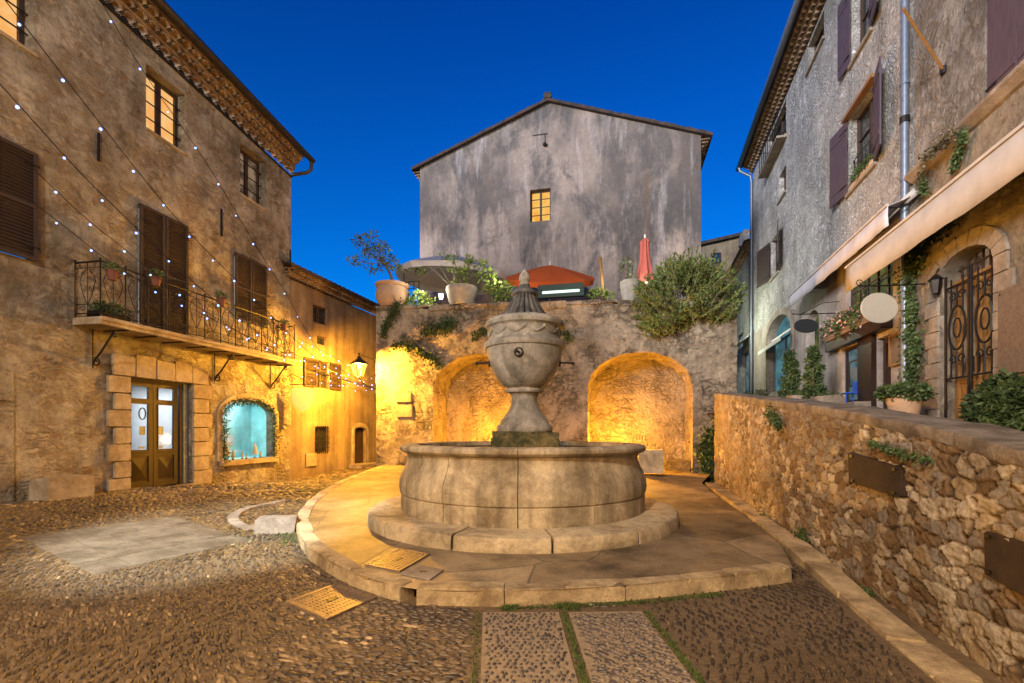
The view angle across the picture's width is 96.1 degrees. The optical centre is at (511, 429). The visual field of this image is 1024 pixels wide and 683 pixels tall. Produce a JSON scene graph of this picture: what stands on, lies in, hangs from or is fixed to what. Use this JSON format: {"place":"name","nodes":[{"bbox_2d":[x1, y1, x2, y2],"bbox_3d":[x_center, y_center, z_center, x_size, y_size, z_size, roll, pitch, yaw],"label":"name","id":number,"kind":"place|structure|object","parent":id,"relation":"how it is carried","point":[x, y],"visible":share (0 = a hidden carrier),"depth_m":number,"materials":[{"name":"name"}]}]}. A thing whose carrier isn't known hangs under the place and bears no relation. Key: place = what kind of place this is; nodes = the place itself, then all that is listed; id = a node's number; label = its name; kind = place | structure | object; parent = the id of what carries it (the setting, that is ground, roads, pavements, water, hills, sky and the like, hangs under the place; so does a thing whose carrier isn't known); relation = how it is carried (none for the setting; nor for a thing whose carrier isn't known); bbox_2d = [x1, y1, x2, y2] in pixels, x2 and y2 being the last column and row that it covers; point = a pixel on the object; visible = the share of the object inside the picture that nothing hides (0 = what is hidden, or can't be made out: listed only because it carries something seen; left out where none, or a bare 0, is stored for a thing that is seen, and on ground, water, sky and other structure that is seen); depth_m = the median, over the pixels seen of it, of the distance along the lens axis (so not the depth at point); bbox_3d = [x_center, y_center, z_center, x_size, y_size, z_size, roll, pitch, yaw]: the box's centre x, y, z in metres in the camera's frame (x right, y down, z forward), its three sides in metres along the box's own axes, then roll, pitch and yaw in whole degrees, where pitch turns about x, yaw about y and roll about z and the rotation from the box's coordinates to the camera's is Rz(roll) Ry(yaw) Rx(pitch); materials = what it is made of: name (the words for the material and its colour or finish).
{"place":"outdoors","nodes":[
{"label":"outdoors","id":0,"kind":"place"},
{"bbox_2d":[21,516,251,574],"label":"paving slabs","id":1,"kind":"structure","parent":0,"point":[139,547],"depth_m":5.76,"materials":[{"name":"stone"}]},
{"bbox_2d":[0,0,793,315],"label":"sky","id":2,"kind":"structure","parent":0,"point":[372,90],"materials":[{"name":"blue"}]},
{"bbox_2d":[0,468,1002,682],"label":"ground","id":3,"kind":"structure","parent":0,"point":[967,662],"depth_m":3.49,"materials":[{"name":"stone"}]},
{"bbox_2d":[0,0,315,503],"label":"stone house","id":4,"kind":"structure","parent":3,"relation":"on","point":[151,389],"depth_m":9.16,"materials":[{"name":"stone"}]},
{"bbox_2d":[0,0,23,44],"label":"window","id":5,"kind":"structure","parent":4,"relation":"in","point":[6,12],"depth_m":7.48,"materials":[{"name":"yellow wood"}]},
{"bbox_2d":[86,299,132,321],"bbox_3d":[-7.317,-2.169,8.346,0.536,0.418,0.732,0,0,11],"label":"planter","id":6,"kind":"object","parent":4,"relation":"on","point":[97,308],"visible":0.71,"depth_m":8.25,"materials":[{"name":"metal"}]},
{"bbox_2d":[103,260,122,280],"bbox_3d":[-7.009,-2.805,8.068,0.332,0.351,0.293,0,0,11],"label":"flower pot","id":7,"kind":"object","parent":4,"relation":"hanging from","point":[112,273],"visible":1,"depth_m":8.04,"materials":[{"name":"ceramic"}]},
{"bbox_2d":[129,381,152,487],"bbox_3d":[-7.617,0.100,9.407,0.090,2.191,0.565,0,0,11],"label":"door leaf","id":8,"kind":"structure","parent":4,"relation":"in","point":[141,460],"depth_m":9.51,"materials":[{"name":"brown wood"}]},
{"bbox_2d":[146,268,165,286],"bbox_3d":[-6.867,-2.951,8.868,0.325,0.341,0.279,0,0,11],"label":"flower pot","id":9,"kind":"object","parent":4,"relation":"hanging from","point":[155,281],"visible":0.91,"depth_m":8.82,"materials":[{"name":"ceramic"}]},
{"bbox_2d":[146,72,177,147],"bbox_3d":[-7.624,-6.831,9.890,0.065,1.294,0.904,0,0,11],"label":"window","id":10,"kind":"structure","parent":4,"relation":"in","point":[152,113],"depth_m":10.00,"materials":[{"name":"yellow glass"}]},
{"bbox_2d":[153,383,177,486],"bbox_3d":[-7.508,0.100,9.972,0.090,2.191,0.565,0,0,11],"label":"door leaf","id":11,"kind":"structure","parent":4,"relation":"in","point":[165,461],"depth_m":9.94,"materials":[{"name":"brown wood"}]},
{"bbox_2d":[33,202,348,377],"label":"string lights","id":12,"kind":"object","parent":4,"relation":"hanging from","point":[163,293],"visible":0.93,"depth_m":8.83,"materials":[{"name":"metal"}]},
{"bbox_2d":[33,168,360,391],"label":"string lights","id":13,"kind":"object","parent":4,"relation":"hanging from","point":[55,191],"visible":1,"depth_m":8.69,"materials":[{"name":"metal"}]},
{"bbox_2d":[214,290,228,305],"bbox_3d":[-6.579,-3.002,10.409,0.280,0.362,0.306,0,0,11],"label":"flower pot","id":14,"kind":"object","parent":4,"relation":"hanging from","point":[221,300],"visible":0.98,"depth_m":10.37,"materials":[{"name":"ceramic"}]},
{"bbox_2d":[100,0,376,385],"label":"string lights","id":15,"kind":"object","parent":4,"relation":"hanging from","point":[140,68],"visible":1,"depth_m":8.91,"materials":[{"name":"metal"}]},
{"bbox_2d":[218,396,280,462],"bbox_3d":[-6.888,-0.010,12.170,0.392,1.778,2.160,0,0,11],"label":"garland","id":16,"kind":"object","parent":4,"relation":"on","point":[274,430],"visible":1,"depth_m":11.96,"materials":[{"name":"green plant"}]},
{"bbox_2d":[240,149,258,203],"bbox_3d":[-7.154,-6.765,12.351,0.065,1.301,0.919,0,0,11],"label":"window","id":17,"kind":"structure","parent":4,"relation":"in","point":[248,171],"depth_m":12.51,"materials":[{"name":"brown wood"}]},
{"bbox_2d":[282,374,316,412],"bbox_3d":[-6.377,-1.082,13.706,0.989,1.130,0.432,0,0,-42],"label":"shield sign","id":18,"kind":"object","parent":4,"relation":"attached to","point":[302,400],"visible":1,"depth_m":13.59,"materials":[{"name":"metal"}]},
{"bbox_2d":[227,499,291,529],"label":"edging stones","id":19,"kind":"object","parent":3,"relation":"on","point":[233,518],"visible":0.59,"depth_m":7.64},
{"bbox_2d":[254,515,298,533],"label":"stone block","id":20,"kind":"structure","parent":3,"relation":"on","point":[268,524],"depth_m":6.69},
{"bbox_2d":[231,260,379,478],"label":"lane house","id":21,"kind":"structure","parent":3,"relation":"on","point":[333,427],"depth_m":15.57,"materials":[{"name":"paint"}]},
{"bbox_2d":[313,305,324,324],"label":"window","id":22,"kind":"structure","parent":21,"relation":"in","point":[318,313],"depth_m":15.10,"materials":[{"name":"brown wood"}]},
{"bbox_2d":[317,361,326,388],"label":"window","id":23,"kind":"structure","parent":21,"relation":"in","point":[321,384],"depth_m":15.34,"materials":[{"name":"yellow wood"}]},
{"bbox_2d":[315,426,329,453],"bbox_3d":[-6.324,0.321,15.176,0.206,0.933,0.773,0,0,16],"label":"window","id":24,"kind":"structure","parent":21,"relation":"in","point":[320,432],"depth_m":15.16,"materials":[{"name":"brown wood"}]},
{"bbox_2d":[355,427,362,462],"bbox_3d":[-5.802,0.566,17.248,0.072,1.357,0.766,0,0,16],"label":"door","id":25,"kind":"structure","parent":21,"relation":"in","point":[358,431],"depth_m":17.35,"materials":[{"name":"brown wood"}]},
{"bbox_2d":[0,466,924,682],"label":"cobblestones","id":26,"kind":"structure","parent":3,"relation":"on","point":[409,631],"depth_m":3.70,"materials":[{"name":"stone"}]},
{"bbox_2d":[29,474,94,500],"bbox_3d":[-7.569,1.006,7.750,0.425,0.457,0.683,0,0,11],"label":"stone bench","id":27,"kind":"object","parent":26,"relation":"on","point":[57,488],"visible":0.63,"depth_m":7.56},
{"bbox_2d":[286,583,376,620],"bbox_3d":[-1.585,1.510,4.053,0.718,0.048,0.547,0,0,37],"label":"drain grate","id":28,"kind":"object","parent":26,"relation":"on","point":[332,601],"visible":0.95,"depth_m":4.01,"materials":[{"name":"metal"}]},
{"bbox_2d":[204,526,723,682],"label":"grass","id":29,"kind":"structure","parent":3,"relation":"on","point":[573,606],"depth_m":3.73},
{"bbox_2d":[296,465,791,606],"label":"kerb","id":30,"kind":"structure","parent":3,"relation":"on","point":[486,594],"depth_m":4.16,"materials":[{"name":"stone"}]},
{"bbox_2d":[375,297,736,482],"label":"arched wall","id":31,"kind":"structure","parent":3,"relation":"on","point":[622,379],"depth_m":14.38,"materials":[{"name":"stone"}]},
{"bbox_2d":[350,353,375,386],"bbox_3d":[-4.507,-1.906,14.758,0.486,1.012,1.459,0,0,33],"label":"street lamp","id":32,"kind":"object","parent":31,"relation":"attached to","point":[358,360],"visible":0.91,"depth_m":14.33,"materials":[{"name":"metal"}]},
{"bbox_2d":[0,84,370,390],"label":"string lights","id":33,"kind":"object","parent":32,"relation":"hanging from","point":[18,107],"visible":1,"depth_m":6.60,"materials":[{"name":"metal"}]},
{"bbox_2d":[5,0,375,389],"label":"string lights","id":34,"kind":"object","parent":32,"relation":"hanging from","point":[133,171],"visible":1,"depth_m":6.64,"materials":[{"name":"metal"}]},
{"bbox_2d":[346,229,409,305],"bbox_3d":[-4.437,-5.361,15.204,2.136,2.683,1.205,0,0,13],"label":"potted olive","id":35,"kind":"object","parent":31,"relation":"on","point":[388,292],"visible":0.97,"depth_m":14.98,"materials":[{"name":"ceramic"}]},
{"bbox_2d":[377,297,403,338],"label":"hanging creeper","id":36,"kind":"object","parent":31,"relation":"attached to","point":[386,324],"visible":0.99,"depth_m":14.78,"materials":[{"name":"green plant"}]},
{"bbox_2d":[396,393,410,401],"bbox_3d":[-3.477,-1.041,14.756,0.520,0.280,0.060,0,0,13],"label":"wall plaque","id":37,"kind":"object","parent":31,"relation":"attached to","point":[403,397],"depth_m":14.73,"materials":[{"name":"metal"}]},
{"bbox_2d":[396,405,411,416],"bbox_3d":[-3.460,-0.608,14.752,0.555,0.380,0.060,0,0,13],"label":"wall plaque","id":38,"kind":"object","parent":31,"relation":"attached to","point":[403,410],"depth_m":14.73,"materials":[{"name":"metal"}]},
{"bbox_2d":[389,335,443,375],"bbox_3d":[-3.034,-2.352,14.560,1.934,1.352,0.313,0,0,13],"label":"hanging creeper","id":39,"kind":"object","parent":31,"relation":"attached to","point":[420,352],"visible":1,"depth_m":14.56,"materials":[{"name":"green plant"}]},
{"bbox_2d":[405,288,436,306],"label":"shrub","id":40,"kind":"object","parent":31,"relation":"on","point":[412,299],"visible":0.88,"depth_m":14.84,"materials":[{"name":"green plant"}]},
{"bbox_2d":[416,311,463,339],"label":"hanging creeper","id":41,"kind":"object","parent":31,"relation":"attached to","point":[443,325],"visible":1,"depth_m":14.39,"materials":[{"name":"green plant"}]},
{"bbox_2d":[439,252,477,304],"bbox_3d":[-1.672,-4.793,14.608,1.273,1.718,1.000,0,0,13],"label":"potted shrub","id":42,"kind":"object","parent":31,"relation":"on","point":[461,291],"visible":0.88,"depth_m":14.32,"materials":[{"name":"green plant"}]},
{"bbox_2d":[471,324,487,341],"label":"hanging creeper","id":43,"kind":"object","parent":31,"relation":"attached to","point":[479,332],"visible":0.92,"depth_m":14.13,"materials":[{"name":"green plant"}]},
{"bbox_2d":[474,258,515,302],"bbox_3d":[-0.478,-4.630,14.351,1.394,1.476,0.692,0,0,-7],"label":"shrub","id":44,"kind":"object","parent":31,"relation":"on","point":[502,287],"visible":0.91,"depth_m":14.34,"materials":[{"name":"green plant"}]},
{"bbox_2d":[538,282,583,298],"bbox_3d":[1.458,-4.162,13.773,1.380,0.388,0.140,0,0,13],"label":"display case","id":45,"kind":"object","parent":31,"relation":"on","point":[565,290],"visible":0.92,"depth_m":13.72,"materials":[{"name":"green paint"}]},
{"bbox_2d":[585,286,616,299],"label":"shrub","id":46,"kind":"object","parent":31,"relation":"on","point":[606,295],"visible":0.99,"depth_m":13.61,"materials":[{"name":"green plant"}]},
{"bbox_2d":[620,278,640,299],"bbox_3d":[3.510,-4.070,13.631,0.603,0.648,0.603,0,0,13],"label":"plant tub","id":47,"kind":"object","parent":31,"relation":"on","point":[626,288],"visible":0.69,"depth_m":13.40,"materials":[{"name":"stone"}]},
{"bbox_2d":[618,255,643,291],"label":"shrub","id":48,"kind":"object","parent":47,"relation":"in","point":[628,269],"visible":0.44,"depth_m":13.83,"materials":[{"name":"green plant"}]},
{"bbox_2d":[629,243,748,343],"bbox_3d":[4.835,-3.716,12.867,3.473,2.559,2.844,0,0,13],"label":"rosemary bush","id":49,"kind":"object","parent":31,"relation":"on","point":[691,276],"visible":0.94,"depth_m":12.51,"materials":[{"name":"green plant"}]},
{"bbox_2d":[688,419,714,484],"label":"climbing plant","id":50,"kind":"object","parent":31,"relation":"attached to","point":[707,465],"visible":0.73,"depth_m":12.68,"materials":[{"name":"green plant"}]},
{"bbox_2d":[411,92,712,304],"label":"gabled house","id":51,"kind":"structure","parent":3,"relation":"on","point":[579,188],"depth_m":17.83,"materials":[{"name":"paint"}]},
{"bbox_2d":[531,190,549,221],"bbox_3d":[1.152,-8.835,18.261,0.814,1.257,0.065,0,0,13],"label":"window","id":52,"kind":"structure","parent":51,"relation":"in","point":[540,200],"depth_m":18.27,"materials":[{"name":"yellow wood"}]},
{"bbox_2d":[701,230,749,292],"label":"distant house","id":53,"kind":"structure","parent":3,"relation":"on","point":[726,246],"depth_m":30.81,"materials":[{"name":"grey stone"}]},
{"bbox_2d":[725,229,749,393],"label":"street house","id":54,"kind":"structure","parent":3,"relation":"on","point":[741,262],"depth_m":23.68,"materials":[{"name":"grey stone"}]},
{"bbox_2d":[745,353,748,392],"bbox_3d":[11.867,-2.849,22.913,0.065,2.093,2.098,0,0,16],"label":"door","id":55,"kind":"structure","parent":54,"relation":"in","point":[747,355],"depth_m":23.63,"materials":[{"name":"metal"}]},
{"bbox_2d":[735,0,913,408],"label":"grey stone house","id":56,"kind":"structure","parent":3,"relation":"on","point":[825,121],"depth_m":12.89,"materials":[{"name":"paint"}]},
{"bbox_2d":[758,328,789,354],"bbox_3d":[10.040,-3.394,17.466,0.570,0.580,3.274,0,0,16],"label":"awning","id":57,"kind":"object","parent":56,"relation":"attached to","point":[775,340],"visible":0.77,"depth_m":17.34,"materials":[{"name":"fabric"}]},
{"bbox_2d":[773,111,785,140],"bbox_3d":[10.372,-11.240,17.651,0.065,1.258,2.502,0,0,16],"label":"window","id":58,"kind":"structure","parent":56,"relation":"in","point":[782,127],"depth_m":17.61,"materials":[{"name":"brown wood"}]},
{"bbox_2d":[776,317,789,390],"bbox_3d":[10.410,-2.901,17.360,0.040,2.804,3.374,0,0,16],"label":"shop door","id":59,"kind":"structure","parent":56,"relation":"in","point":[785,325],"depth_m":18.16,"materials":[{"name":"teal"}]},
{"bbox_2d":[791,301,839,332],"bbox_3d":[7.919,-2.948,12.050,1.205,0.804,0.101,0,0,6],"label":"oval sign","id":60,"kind":"object","parent":56,"relation":"attached to","point":[806,325],"visible":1,"depth_m":12.06,"materials":[{"name":"metal"}]},
{"bbox_2d":[818,294,869,342],"bbox_3d":[8.086,-2.580,11.082,0.702,0.779,2.949,0,0,16],"label":"flower box","id":61,"kind":"object","parent":56,"relation":"on","point":[857,319],"visible":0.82,"depth_m":10.99,"materials":[{"name":"green plant"}]},
{"bbox_2d":[845,345,856,402],"bbox_3d":[8.416,-1.364,11.239,0.065,1.385,1.113,0,0,16],"label":"shop window","id":62,"kind":"structure","parent":56,"relation":"in","point":[850,353],"depth_m":11.60,"materials":[{"name":"blue"}]},
{"bbox_2d":[849,359,856,386],"bbox_3d":[8.371,-1.392,11.252,0.016,0.640,0.600,0,0,16],"label":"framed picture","id":63,"kind":"object","parent":56,"relation":"attached to","point":[853,373],"visible":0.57,"depth_m":11.33,"materials":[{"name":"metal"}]},
{"bbox_2d":[788,188,918,308],"bbox_3d":[8.087,-4.126,11.482,0.500,0.621,6.226,0,0,16],"label":"awning","id":64,"kind":"object","parent":56,"relation":"attached to","point":[870,229],"visible":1,"depth_m":10.05,"materials":[{"name":"fabric"}]},
{"bbox_2d":[847,153,875,189],"bbox_3d":[8.160,-6.061,10.726,0.401,0.453,1.289,0,0,16],"label":"window box","id":65,"kind":"object","parent":56,"relation":"on","point":[862,168],"visible":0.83,"depth_m":10.68,"materials":[{"name":"ceramic"}]},
{"bbox_2d":[860,0,868,43],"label":"window","id":66,"kind":"structure","parent":56,"relation":"in","point":[864,4],"depth_m":11.08,"materials":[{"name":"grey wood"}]},
{"bbox_2d":[857,97,872,165],"bbox_3d":[8.359,-6.766,10.684,0.065,1.798,1.377,0,0,16],"label":"window","id":67,"kind":"structure","parent":56,"relation":"in","point":[865,120],"depth_m":11.03,"materials":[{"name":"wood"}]},
{"bbox_2d":[851,262,892,316],"bbox_3d":[8.217,-3.072,10.443,0.065,1.870,2.263,0,0,16],"label":"window","id":68,"kind":"structure","parent":56,"relation":"in","point":[856,293],"depth_m":10.41,"materials":[{"name":"wood"}]},
{"bbox_2d":[883,338,890,408],"bbox_3d":[8.013,-1.033,9.705,0.065,1.872,0.574,0,0,16],"label":"shop door","id":69,"kind":"structure","parent":56,"relation":"in","point":[886,370],"depth_m":9.89,"materials":[{"name":"brown"}]},
{"bbox_2d":[888,332,899,366],"bbox_3d":[7.654,-1.609,9.127,0.075,0.643,0.557,0,0,16],"label":"notice board","id":70,"kind":"object","parent":56,"relation":"attached to","point":[893,352],"visible":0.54,"depth_m":9.25,"materials":[{"name":"brown wood"}]},
{"bbox_2d":[705,482,983,682],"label":"gutter stones","id":71,"kind":"object","parent":3,"relation":"on","point":[935,664],"visible":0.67,"depth_m":3.94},
{"bbox_2d":[714,392,1023,682],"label":"wall","id":72,"kind":"structure","parent":3,"relation":"on","point":[917,554],"depth_m":3.77,"materials":[{"name":"stone"}]},
{"bbox_2d":[762,403,784,430],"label":"wall weed","id":73,"kind":"object","parent":72,"relation":"attached to","point":[774,418],"depth_m":6.70,"materials":[{"name":"green plant"}]},
{"bbox_2d":[790,522,813,546],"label":"wall weed","id":74,"kind":"object","parent":72,"relation":"attached to","point":[802,534],"depth_m":5.72,"materials":[{"name":"green plant"}]},
{"bbox_2d":[848,452,907,496],"bbox_3d":[3.292,0.388,4.174,0.074,0.328,0.910,0,0,13],"label":"iron plate","id":75,"kind":"object","parent":72,"relation":"attached to","point":[876,474],"visible":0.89,"depth_m":4.08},
{"bbox_2d":[866,437,938,465],"bbox_3d":[3.130,0.166,3.769,0.185,0.210,0.909,0,0,14],"label":"wall weed","id":76,"kind":"object","parent":72,"relation":"attached to","point":[892,450],"depth_m":3.70,"materials":[{"name":"green plant"}]},
{"bbox_2d":[984,531,1023,595],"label":"iron plate","id":77,"kind":"object","parent":72,"relation":"attached to","point":[1004,561],"visible":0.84,"depth_m":2.72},
{"bbox_2d":[899,0,1023,419],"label":"ochre house","id":78,"kind":"structure","parent":3,"relation":"on","point":[977,87],"depth_m":7.39,"materials":[{"name":"stone"}]},
{"bbox_2d":[856,267,925,322],"bbox_3d":[6.880,-2.449,8.391,1.171,0.993,0.098,0,0,6],"label":"oval sign","id":79,"kind":"object","parent":78,"relation":"attached to","point":[878,307],"visible":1,"depth_m":8.39,"materials":[{"name":"metal"}]},
{"bbox_2d":[914,167,931,202],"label":"climbing ivy","id":80,"kind":"object","parent":78,"relation":"attached to","point":[925,189],"visible":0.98,"depth_m":8.19,"materials":[{"name":"green plant"}]},
{"bbox_2d":[902,7,946,75],"bbox_3d":[6.787,-6.386,7.551,1.174,0.751,0.100,0,0,-23],"label":"wall pole","id":81,"kind":"object","parent":78,"relation":"attached to","point":[943,69],"depth_m":7.57,"materials":[{"name":"brown wood"}]},
{"bbox_2d":[889,216,961,383],"bbox_3d":[7.332,-2.234,8.289,0.282,3.351,2.355,0,0,16],"label":"climbing ivy","id":82,"kind":"object","parent":78,"relation":"attached to","point":[913,351],"visible":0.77,"depth_m":8.50,"materials":[{"name":"green plant"}]},
{"bbox_2d":[845,121,1023,292],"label":"awning","id":83,"kind":"object","parent":78,"relation":"attached to","point":[993,169],"visible":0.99,"depth_m":6.67,"materials":[{"name":"fabric"}]},
{"bbox_2d":[927,268,943,293],"bbox_3d":[7.188,-2.521,7.820,0.216,0.430,0.324,0,0,16],"label":"wall lantern","id":84,"kind":"object","parent":78,"relation":"attached to","point":[935,280],"depth_m":7.73,"materials":[{"name":"metal"}]},
{"bbox_2d":[916,123,958,174],"bbox_3d":[6.995,-4.672,7.610,0.217,0.448,1.132,0,0,16],"label":"climbing ivy","id":85,"kind":"object","parent":78,"relation":"attached to","point":[946,138],"visible":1,"depth_m":7.50,"materials":[{"name":"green plant"}]},
{"bbox_2d":[945,125,969,174],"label":"climbing ivy","id":86,"kind":"object","parent":78,"relation":"attached to","point":[955,161],"visible":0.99,"depth_m":7.22,"materials":[{"name":"green plant"}]},
{"bbox_2d":[955,279,975,419],"bbox_3d":[7.433,-1.248,7.516,0.134,2.305,0.605,0,0,16],"label":"door leaf","id":87,"kind":"structure","parent":78,"relation":"in","point":[960,383],"depth_m":7.68,"materials":[{"name":"brown metal"}]},
{"bbox_2d":[979,272,995,381],"bbox_3d":[7.255,-1.248,6.896,0.134,2.305,0.605,0,0,16],"label":"door leaf","id":88,"kind":"structure","parent":78,"relation":"in","point":[986,302],"depth_m":7.09,"materials":[{"name":"black metal"}]},
{"bbox_2d":[998,281,1023,373],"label":"wall board","id":89,"kind":"object","parent":78,"relation":"attached to","point":[1011,329],"depth_m":6.29,"materials":[{"name":"brown wood"}]},
{"bbox_2d":[296,465,792,590],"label":"fountain platform","id":90,"kind":"structure","parent":0,"point":[713,532],"depth_m":5.38,"materials":[{"name":"stone"}]},
{"bbox_2d":[365,548,429,572],"bbox_3d":[-1.197,1.380,4.859,0.460,0.048,0.762,0,0,16],"label":"drain grate","id":91,"kind":"object","parent":90,"relation":"on","point":[398,560],"visible":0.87,"depth_m":4.80,"materials":[{"name":"metal"}]},
{"bbox_2d":[401,565,443,579],"bbox_3d":[-0.849,1.363,4.420,0.403,0.016,0.302,0,0,30],"label":"access cover","id":92,"kind":"object","parent":90,"relation":"on","point":[423,572],"visible":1,"depth_m":4.39,"materials":[{"name":"metal"}]},
{"bbox_2d":[367,269,678,553],"bbox_3d":[0.164,-0.611,7.495,4.821,4.022,4.815,0,0,0],"label":"fountain","id":93,"kind":"object","parent":90,"relation":"on","point":[524,483],"visible":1,"depth_m":5.86,"materials":[{"name":"stone"}]},
{"bbox_2d":[638,449,663,473],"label":"stone block","id":94,"kind":"structure","parent":90,"relation":"on","point":[651,460],"depth_m":12.25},
{"bbox_2d":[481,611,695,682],"bbox_3d":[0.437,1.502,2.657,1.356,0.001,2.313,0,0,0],"label":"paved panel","id":95,"kind":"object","parent":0,"point":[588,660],"visible":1,"depth_m":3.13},
{"bbox_2d":[483,612,691,682],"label":"panel pebbles","id":96,"kind":"object","parent":95,"relation":"on","point":[603,668],"visible":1,"depth_m":3.14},
{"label":"terrace floor","id":97,"kind":"structure","parent":0,"visible":0},
{"bbox_2d":[395,252,507,294],"bbox_3d":[-2.076,-4.913,16.460,3.983,2.834,3.985,0,0,13],"label":"parasol","id":98,"kind":"object","parent":97,"relation":"on","point":[437,277],"visible":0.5,"depth_m":17.09,"materials":[{"name":"grey fabric"}]},
{"bbox_2d":[506,261,594,300],"bbox_3d":[1.301,-4.664,15.849,3.044,2.336,2.872,0,0,13],"label":"parasol","id":99,"kind":"object","parent":97,"relation":"on","point":[549,274],"visible":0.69,"depth_m":14.96,"materials":[{"name":"orange fabric"}]},
{"bbox_2d":[598,257,604,300],"bbox_3d":[2.712,-4.365,13.912,0.240,1.742,0.133,0,0,13],"label":"wooden post","id":100,"kind":"object","parent":97,"relation":"on","point":[601,270],"visible":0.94,"depth_m":13.87,"materials":[{"name":"brown wood"}]},
{"bbox_2d":[636,234,653,281],"bbox_3d":[4.141,-4.785,14.308,0.577,2.577,0.587,0,0,13],"label":"parasol","id":101,"kind":"object","parent":97,"relation":"on","point":[644,266],"visible":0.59,"depth_m":14.20,"materials":[{"name":"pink fabric"}]},
{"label":"upper street","id":102,"kind":"structure","parent":0,"visible":0},
{"bbox_2d":[777,348,802,397],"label":"columnar shrub","id":103,"kind":"object","parent":102,"relation":"on","point":[790,385],"visible":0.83,"depth_m":12.32,"materials":[{"name":"green plant"}]},
{"bbox_2d":[800,344,827,398],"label":"columnar shrub","id":104,"kind":"object","parent":102,"relation":"on","point":[813,375],"visible":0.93,"depth_m":10.95,"materials":[{"name":"green plant"}]},
{"bbox_2d":[807,390,844,403],"bbox_3d":[6.613,-0.534,9.717,0.626,0.597,0.798,0,0,16],"label":"planter","id":105,"kind":"object","parent":102,"relation":"on","point":[834,398],"visible":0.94,"depth_m":9.38,"materials":[{"name":"grey stone"}]},
{"bbox_2d":[871,380,936,413],"bbox_3d":[6.463,-0.468,7.566,0.860,0.708,0.870,0,0,16],"label":"potted bush","id":106,"kind":"object","parent":102,"relation":"on","point":[907,396],"visible":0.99,"depth_m":7.42,"materials":[{"name":"green plant"}]},
{"bbox_2d":[957,367,1023,431],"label":"clipped bush","id":107,"kind":"object","parent":102,"relation":"on","point":[997,400],"visible":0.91,"depth_m":5.31,"materials":[{"name":"green plant"}]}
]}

